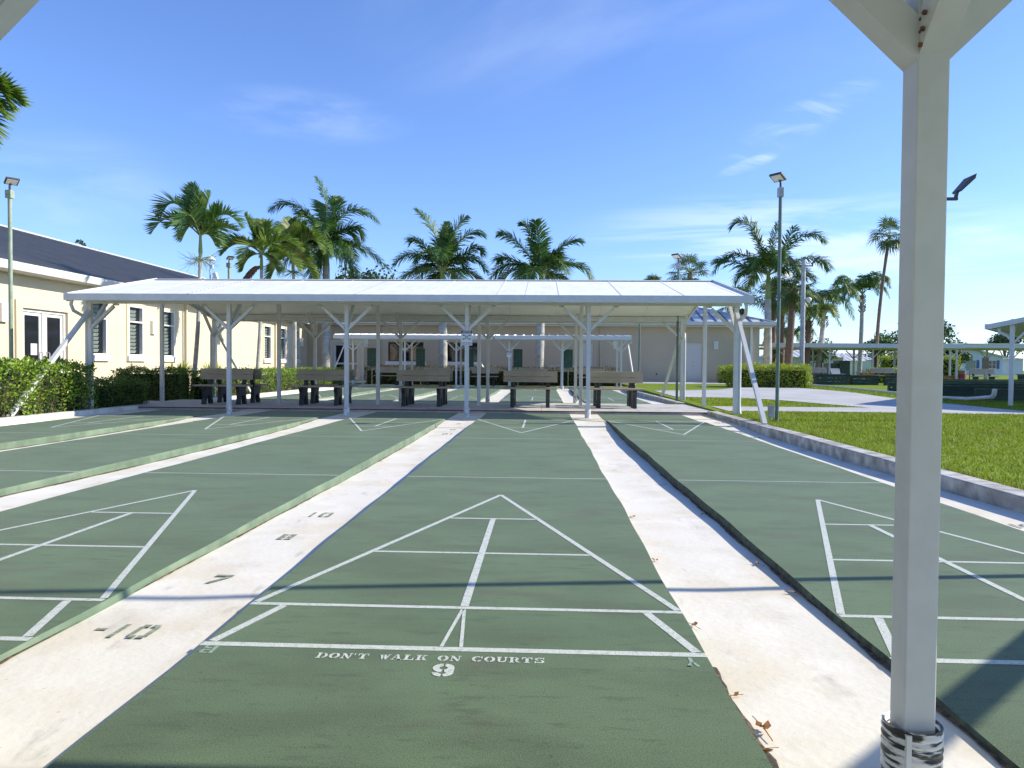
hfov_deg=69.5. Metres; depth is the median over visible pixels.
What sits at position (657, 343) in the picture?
building
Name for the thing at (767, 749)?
dry leaf
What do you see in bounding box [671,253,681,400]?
light pole
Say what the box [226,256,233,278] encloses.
light pole
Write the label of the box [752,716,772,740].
dry leaf
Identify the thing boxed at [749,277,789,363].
fan palm
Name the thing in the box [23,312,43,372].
door
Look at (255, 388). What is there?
park bench
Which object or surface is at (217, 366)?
shrub
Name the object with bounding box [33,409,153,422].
gutter
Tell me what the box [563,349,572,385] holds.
scoreboard
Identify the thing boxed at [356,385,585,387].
kerb
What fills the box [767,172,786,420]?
light pole
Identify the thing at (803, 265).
street lamp
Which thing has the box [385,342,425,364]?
window
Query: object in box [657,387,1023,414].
path
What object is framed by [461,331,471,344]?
notice sign
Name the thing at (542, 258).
royal palm
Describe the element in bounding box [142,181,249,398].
slender palm
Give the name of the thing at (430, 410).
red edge
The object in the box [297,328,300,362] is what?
window
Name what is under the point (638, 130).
sky
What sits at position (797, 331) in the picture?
broadleaf tree
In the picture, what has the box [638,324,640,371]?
thin pole
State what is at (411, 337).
shelter
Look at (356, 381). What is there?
path
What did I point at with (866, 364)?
house
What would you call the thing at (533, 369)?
park bench
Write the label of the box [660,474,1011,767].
dirt joint
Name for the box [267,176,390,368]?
royal palm
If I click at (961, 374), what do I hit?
rubbish bin
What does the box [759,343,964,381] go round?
flat shelter
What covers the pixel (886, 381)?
board wall
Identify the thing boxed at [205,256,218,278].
antenna mast
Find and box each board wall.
[883,378,1023,385]
[887,382,1023,391]
[893,380,1023,387]
[942,385,1023,395]
[973,388,1023,400]
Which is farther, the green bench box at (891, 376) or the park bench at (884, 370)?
the park bench at (884, 370)
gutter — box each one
[0,411,263,451]
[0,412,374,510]
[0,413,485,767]
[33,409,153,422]
[308,388,398,400]
[394,387,463,401]
[481,389,509,402]
[557,388,583,402]
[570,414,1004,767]
[613,390,668,403]
[683,415,1023,530]
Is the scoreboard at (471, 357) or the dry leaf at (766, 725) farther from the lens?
the scoreboard at (471, 357)
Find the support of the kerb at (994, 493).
on the slab
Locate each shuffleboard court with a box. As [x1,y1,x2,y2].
[0,410,241,449]
[0,411,343,496]
[0,412,457,660]
[47,413,772,767]
[247,386,392,400]
[326,387,452,400]
[414,387,501,401]
[499,389,562,402]
[568,388,650,403]
[598,414,1023,767]
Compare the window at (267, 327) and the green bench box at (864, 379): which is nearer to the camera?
the window at (267, 327)
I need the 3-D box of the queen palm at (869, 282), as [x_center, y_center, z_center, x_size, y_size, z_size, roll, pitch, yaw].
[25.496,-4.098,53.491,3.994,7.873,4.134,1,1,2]
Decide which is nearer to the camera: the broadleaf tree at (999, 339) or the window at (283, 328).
the window at (283, 328)
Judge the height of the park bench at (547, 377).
0.875 m
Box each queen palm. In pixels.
[75,239,97,249]
[795,279,861,373]
[834,271,891,374]
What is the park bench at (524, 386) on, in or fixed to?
on the platform
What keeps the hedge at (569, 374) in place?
on the ground at (653, 389)
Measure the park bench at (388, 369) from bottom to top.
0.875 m
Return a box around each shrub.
[167,360,191,373]
[200,361,224,368]
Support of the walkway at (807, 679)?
on the slab
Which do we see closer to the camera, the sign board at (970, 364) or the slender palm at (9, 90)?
the slender palm at (9, 90)
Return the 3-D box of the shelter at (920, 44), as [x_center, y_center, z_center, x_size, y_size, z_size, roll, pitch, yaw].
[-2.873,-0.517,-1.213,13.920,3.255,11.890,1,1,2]
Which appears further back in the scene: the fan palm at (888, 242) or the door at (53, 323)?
the fan palm at (888, 242)
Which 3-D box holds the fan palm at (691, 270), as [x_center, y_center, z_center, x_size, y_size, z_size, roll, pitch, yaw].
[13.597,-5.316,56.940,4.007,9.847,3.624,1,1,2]
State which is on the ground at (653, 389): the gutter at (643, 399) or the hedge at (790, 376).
the hedge at (790, 376)
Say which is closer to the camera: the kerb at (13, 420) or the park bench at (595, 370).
the kerb at (13, 420)
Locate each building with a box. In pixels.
[0,224,336,386]
[306,307,776,381]
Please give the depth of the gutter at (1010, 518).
7.69 m
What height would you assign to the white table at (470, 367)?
1.000 m
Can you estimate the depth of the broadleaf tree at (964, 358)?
60.63 m
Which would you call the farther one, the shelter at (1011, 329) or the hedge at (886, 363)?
the hedge at (886, 363)
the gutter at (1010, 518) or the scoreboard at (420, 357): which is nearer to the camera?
the gutter at (1010, 518)
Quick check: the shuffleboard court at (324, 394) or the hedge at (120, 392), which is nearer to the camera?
the hedge at (120, 392)
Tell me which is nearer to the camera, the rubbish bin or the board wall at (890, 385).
the board wall at (890, 385)
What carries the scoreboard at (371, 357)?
on the ground at (653, 389)
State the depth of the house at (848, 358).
90.95 m
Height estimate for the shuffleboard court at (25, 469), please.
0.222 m
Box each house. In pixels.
[759,350,844,373]
[838,353,887,372]
[838,354,865,373]
[952,350,1007,374]
[1002,357,1022,374]
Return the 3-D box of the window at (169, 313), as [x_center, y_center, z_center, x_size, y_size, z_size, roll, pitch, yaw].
[-12.243,-1.756,26.241,0.210,1.920,1.040,1,1,2]
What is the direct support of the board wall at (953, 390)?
on the ground at (653, 389)
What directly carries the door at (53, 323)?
in the building at (48, 272)
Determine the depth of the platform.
17.64 m
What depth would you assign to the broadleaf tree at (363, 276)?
59.96 m
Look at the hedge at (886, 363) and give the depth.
53.53 m
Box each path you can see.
[343,380,615,384]
[643,382,805,383]
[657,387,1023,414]
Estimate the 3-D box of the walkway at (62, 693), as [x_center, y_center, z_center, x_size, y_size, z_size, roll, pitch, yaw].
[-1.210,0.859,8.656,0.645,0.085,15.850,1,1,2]
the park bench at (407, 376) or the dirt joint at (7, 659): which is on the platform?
the park bench at (407, 376)
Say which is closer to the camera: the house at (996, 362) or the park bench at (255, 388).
the park bench at (255, 388)
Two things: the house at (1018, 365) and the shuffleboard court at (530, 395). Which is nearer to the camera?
the shuffleboard court at (530, 395)
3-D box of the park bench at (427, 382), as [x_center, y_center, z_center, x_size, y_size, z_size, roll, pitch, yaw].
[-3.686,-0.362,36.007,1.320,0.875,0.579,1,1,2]
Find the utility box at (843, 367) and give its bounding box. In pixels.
[823,361,849,373]
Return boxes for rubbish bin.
[958,371,965,379]
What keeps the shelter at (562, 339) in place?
on the ground at (653, 389)
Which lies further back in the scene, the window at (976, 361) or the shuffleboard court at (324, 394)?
the window at (976, 361)
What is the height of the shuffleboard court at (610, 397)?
0.222 m
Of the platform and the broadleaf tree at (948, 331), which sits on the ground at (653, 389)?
the broadleaf tree at (948, 331)
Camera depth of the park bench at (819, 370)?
39.55 m
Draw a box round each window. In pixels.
[93,304,110,360]
[126,304,146,360]
[164,307,177,361]
[263,322,272,362]
[281,325,287,362]
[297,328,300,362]
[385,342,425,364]
[447,342,482,364]
[971,360,978,367]
[989,360,999,368]
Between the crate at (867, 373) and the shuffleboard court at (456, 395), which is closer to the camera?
the shuffleboard court at (456, 395)
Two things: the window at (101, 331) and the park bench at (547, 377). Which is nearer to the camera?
the park bench at (547, 377)
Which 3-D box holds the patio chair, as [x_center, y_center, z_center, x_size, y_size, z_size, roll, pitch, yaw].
[16.883,-0.382,38.282,0.544,0.838,0.575,0,1,-10]
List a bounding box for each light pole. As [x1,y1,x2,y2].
[3,176,19,372]
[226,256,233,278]
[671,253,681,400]
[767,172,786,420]
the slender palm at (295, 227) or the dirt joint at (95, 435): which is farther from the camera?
the slender palm at (295, 227)
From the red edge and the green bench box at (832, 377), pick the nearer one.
the red edge
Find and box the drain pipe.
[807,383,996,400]
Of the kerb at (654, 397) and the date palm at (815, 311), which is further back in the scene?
the date palm at (815, 311)
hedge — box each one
[0,355,98,416]
[83,373,151,408]
[110,364,197,400]
[186,365,343,398]
[360,364,618,385]
[715,364,747,382]
[725,362,813,387]
[867,366,896,382]
[877,355,962,378]
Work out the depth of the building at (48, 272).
23.93 m
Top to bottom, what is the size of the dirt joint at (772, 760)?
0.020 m
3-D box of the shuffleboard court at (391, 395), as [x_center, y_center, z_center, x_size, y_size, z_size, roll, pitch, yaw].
[-4.107,0.419,28.220,1.871,0.222,15.850,1,1,2]
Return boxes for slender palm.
[0,67,33,149]
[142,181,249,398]
[217,210,305,368]
[257,215,327,368]
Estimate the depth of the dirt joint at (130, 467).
7.45 m
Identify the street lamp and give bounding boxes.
[788,256,819,369]
[947,173,976,200]
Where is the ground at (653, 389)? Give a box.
[193,371,1023,487]
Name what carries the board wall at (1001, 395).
on the ground at (653, 389)
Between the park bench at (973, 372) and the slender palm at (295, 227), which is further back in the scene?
the park bench at (973, 372)
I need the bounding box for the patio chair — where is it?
[830,369,839,381]
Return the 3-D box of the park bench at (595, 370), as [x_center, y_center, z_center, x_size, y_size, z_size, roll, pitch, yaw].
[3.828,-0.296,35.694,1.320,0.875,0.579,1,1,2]
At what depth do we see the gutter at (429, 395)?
27.28 m
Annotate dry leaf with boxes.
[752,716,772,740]
[762,747,778,751]
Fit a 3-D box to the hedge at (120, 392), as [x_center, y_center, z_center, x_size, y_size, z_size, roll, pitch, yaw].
[-9.414,0.165,17.284,0.973,0.835,2.375,1,1,2]
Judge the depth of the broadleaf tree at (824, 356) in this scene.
78.65 m
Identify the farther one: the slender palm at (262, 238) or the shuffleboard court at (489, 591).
the slender palm at (262, 238)
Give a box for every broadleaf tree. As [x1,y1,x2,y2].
[335,263,397,278]
[760,326,817,358]
[799,338,837,373]
[863,330,897,360]
[892,319,958,353]
[943,339,972,376]
[987,334,1023,356]
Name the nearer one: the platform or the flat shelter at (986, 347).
the platform
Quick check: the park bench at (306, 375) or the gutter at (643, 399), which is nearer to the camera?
the park bench at (306, 375)
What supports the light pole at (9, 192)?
on the ground at (653, 389)
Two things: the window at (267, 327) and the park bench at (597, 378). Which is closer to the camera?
the park bench at (597, 378)
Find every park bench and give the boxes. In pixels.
[193,368,253,404]
[211,368,267,402]
[291,369,349,405]
[308,369,358,403]
[373,367,398,384]
[393,370,449,406]
[401,370,454,404]
[424,367,449,384]
[471,368,498,385]
[502,371,557,407]
[505,376,556,404]
[520,368,547,385]
[577,369,604,386]
[590,371,638,406]
[590,372,644,408]
[805,368,826,381]
[870,368,894,375]
[969,369,998,379]
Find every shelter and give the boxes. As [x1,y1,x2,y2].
[0,0,1011,767]
[6,278,766,424]
[333,333,496,387]
[495,334,632,388]
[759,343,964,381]
[948,343,1023,379]
[985,317,1023,405]
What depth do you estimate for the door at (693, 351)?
40.77 m
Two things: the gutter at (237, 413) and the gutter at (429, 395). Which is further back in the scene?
the gutter at (429, 395)
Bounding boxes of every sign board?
[966,360,974,379]
[982,356,988,379]
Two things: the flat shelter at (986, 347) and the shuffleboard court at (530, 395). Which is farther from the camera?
the flat shelter at (986, 347)
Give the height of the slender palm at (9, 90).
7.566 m
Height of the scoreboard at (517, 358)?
1.950 m
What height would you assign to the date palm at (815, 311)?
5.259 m
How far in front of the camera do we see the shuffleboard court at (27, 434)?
12.03 m
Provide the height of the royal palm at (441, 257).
9.672 m
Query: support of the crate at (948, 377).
on the ground at (653, 389)
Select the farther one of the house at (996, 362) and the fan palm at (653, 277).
the house at (996, 362)
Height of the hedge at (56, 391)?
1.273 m
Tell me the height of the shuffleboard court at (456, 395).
0.222 m
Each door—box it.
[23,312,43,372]
[45,314,62,372]
[334,344,357,379]
[583,343,592,368]
[686,343,701,381]
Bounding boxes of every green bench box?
[811,374,850,384]
[850,375,879,384]
[885,375,896,377]
[1017,374,1023,378]
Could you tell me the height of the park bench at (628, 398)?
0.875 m
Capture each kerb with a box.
[0,405,137,425]
[207,387,333,399]
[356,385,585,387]
[624,390,685,403]
[707,411,1023,513]
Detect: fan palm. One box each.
[644,273,660,279]
[665,253,711,279]
[717,285,762,314]
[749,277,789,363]
[764,288,789,369]
[771,266,821,364]
[865,215,899,367]
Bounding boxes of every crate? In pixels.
[860,373,874,374]
[943,376,954,378]
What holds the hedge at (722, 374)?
on the ground at (653, 389)
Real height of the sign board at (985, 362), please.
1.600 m
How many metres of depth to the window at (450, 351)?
41.39 m
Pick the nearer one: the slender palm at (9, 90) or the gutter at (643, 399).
the slender palm at (9, 90)
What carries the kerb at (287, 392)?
on the slab
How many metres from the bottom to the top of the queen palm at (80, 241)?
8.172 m
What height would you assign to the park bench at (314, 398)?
0.875 m
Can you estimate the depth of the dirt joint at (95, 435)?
11.27 m
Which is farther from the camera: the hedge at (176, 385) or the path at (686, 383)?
the path at (686, 383)
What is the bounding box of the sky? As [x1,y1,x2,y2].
[0,0,1023,370]
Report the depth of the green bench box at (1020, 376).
37.40 m
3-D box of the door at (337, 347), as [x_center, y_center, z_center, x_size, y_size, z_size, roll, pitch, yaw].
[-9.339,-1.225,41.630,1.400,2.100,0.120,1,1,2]
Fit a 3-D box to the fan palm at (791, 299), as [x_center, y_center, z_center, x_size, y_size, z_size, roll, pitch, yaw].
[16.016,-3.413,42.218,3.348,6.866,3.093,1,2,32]
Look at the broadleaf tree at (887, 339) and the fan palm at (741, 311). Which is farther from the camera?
the broadleaf tree at (887, 339)
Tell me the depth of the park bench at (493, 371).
36.02 m
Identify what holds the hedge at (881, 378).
on the ground at (653, 389)
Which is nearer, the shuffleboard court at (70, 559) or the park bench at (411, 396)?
the shuffleboard court at (70, 559)
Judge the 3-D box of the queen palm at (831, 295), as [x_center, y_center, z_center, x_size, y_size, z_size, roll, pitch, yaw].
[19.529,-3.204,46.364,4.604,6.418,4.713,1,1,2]
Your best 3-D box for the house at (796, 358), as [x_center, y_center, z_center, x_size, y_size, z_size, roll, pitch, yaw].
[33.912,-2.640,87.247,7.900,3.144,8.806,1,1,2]
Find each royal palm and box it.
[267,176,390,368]
[389,208,491,367]
[483,217,595,367]
[708,213,836,369]
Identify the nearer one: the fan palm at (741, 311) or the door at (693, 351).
the door at (693, 351)
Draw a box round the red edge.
[139,407,707,413]
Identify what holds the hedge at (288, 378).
on the ground at (653, 389)
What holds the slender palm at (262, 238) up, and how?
on the ground at (653, 389)
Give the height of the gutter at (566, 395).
0.085 m
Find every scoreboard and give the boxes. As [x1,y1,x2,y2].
[367,348,375,384]
[416,348,424,384]
[469,348,473,384]
[513,349,522,385]
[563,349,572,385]
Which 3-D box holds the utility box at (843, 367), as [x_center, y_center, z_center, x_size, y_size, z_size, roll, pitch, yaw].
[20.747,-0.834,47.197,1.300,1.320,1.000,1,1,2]
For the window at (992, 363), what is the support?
in the house at (996, 362)
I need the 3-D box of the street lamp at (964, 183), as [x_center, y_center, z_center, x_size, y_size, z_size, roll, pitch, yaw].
[8.047,-1.538,13.773,0.960,4.684,0.280,1,1,2]
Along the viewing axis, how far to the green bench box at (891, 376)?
37.62 m
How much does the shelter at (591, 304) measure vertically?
3.255 m
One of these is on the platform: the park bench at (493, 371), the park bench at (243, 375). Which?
the park bench at (243, 375)
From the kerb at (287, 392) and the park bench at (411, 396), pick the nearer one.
the park bench at (411, 396)
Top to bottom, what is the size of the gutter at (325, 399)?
0.085 m
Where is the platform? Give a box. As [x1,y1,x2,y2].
[111,399,709,415]
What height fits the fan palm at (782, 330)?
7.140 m
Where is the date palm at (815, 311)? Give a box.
[774,301,841,365]
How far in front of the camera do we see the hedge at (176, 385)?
20.67 m
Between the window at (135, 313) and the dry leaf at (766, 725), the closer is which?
the dry leaf at (766, 725)
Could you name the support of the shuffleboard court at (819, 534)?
on the slab
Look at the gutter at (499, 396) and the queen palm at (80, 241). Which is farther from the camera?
the queen palm at (80, 241)
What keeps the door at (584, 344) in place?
in the building at (657, 343)
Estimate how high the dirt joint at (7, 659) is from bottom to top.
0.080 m
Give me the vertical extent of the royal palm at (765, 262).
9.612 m
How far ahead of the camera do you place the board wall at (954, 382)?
32.02 m
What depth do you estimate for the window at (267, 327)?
35.80 m
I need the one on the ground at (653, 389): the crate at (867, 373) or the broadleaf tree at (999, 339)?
the broadleaf tree at (999, 339)
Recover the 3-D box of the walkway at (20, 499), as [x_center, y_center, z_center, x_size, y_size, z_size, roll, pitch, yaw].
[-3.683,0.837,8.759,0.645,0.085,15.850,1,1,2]
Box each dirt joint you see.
[0,419,315,496]
[0,421,443,663]
[4,417,193,449]
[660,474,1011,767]
[713,667,778,767]

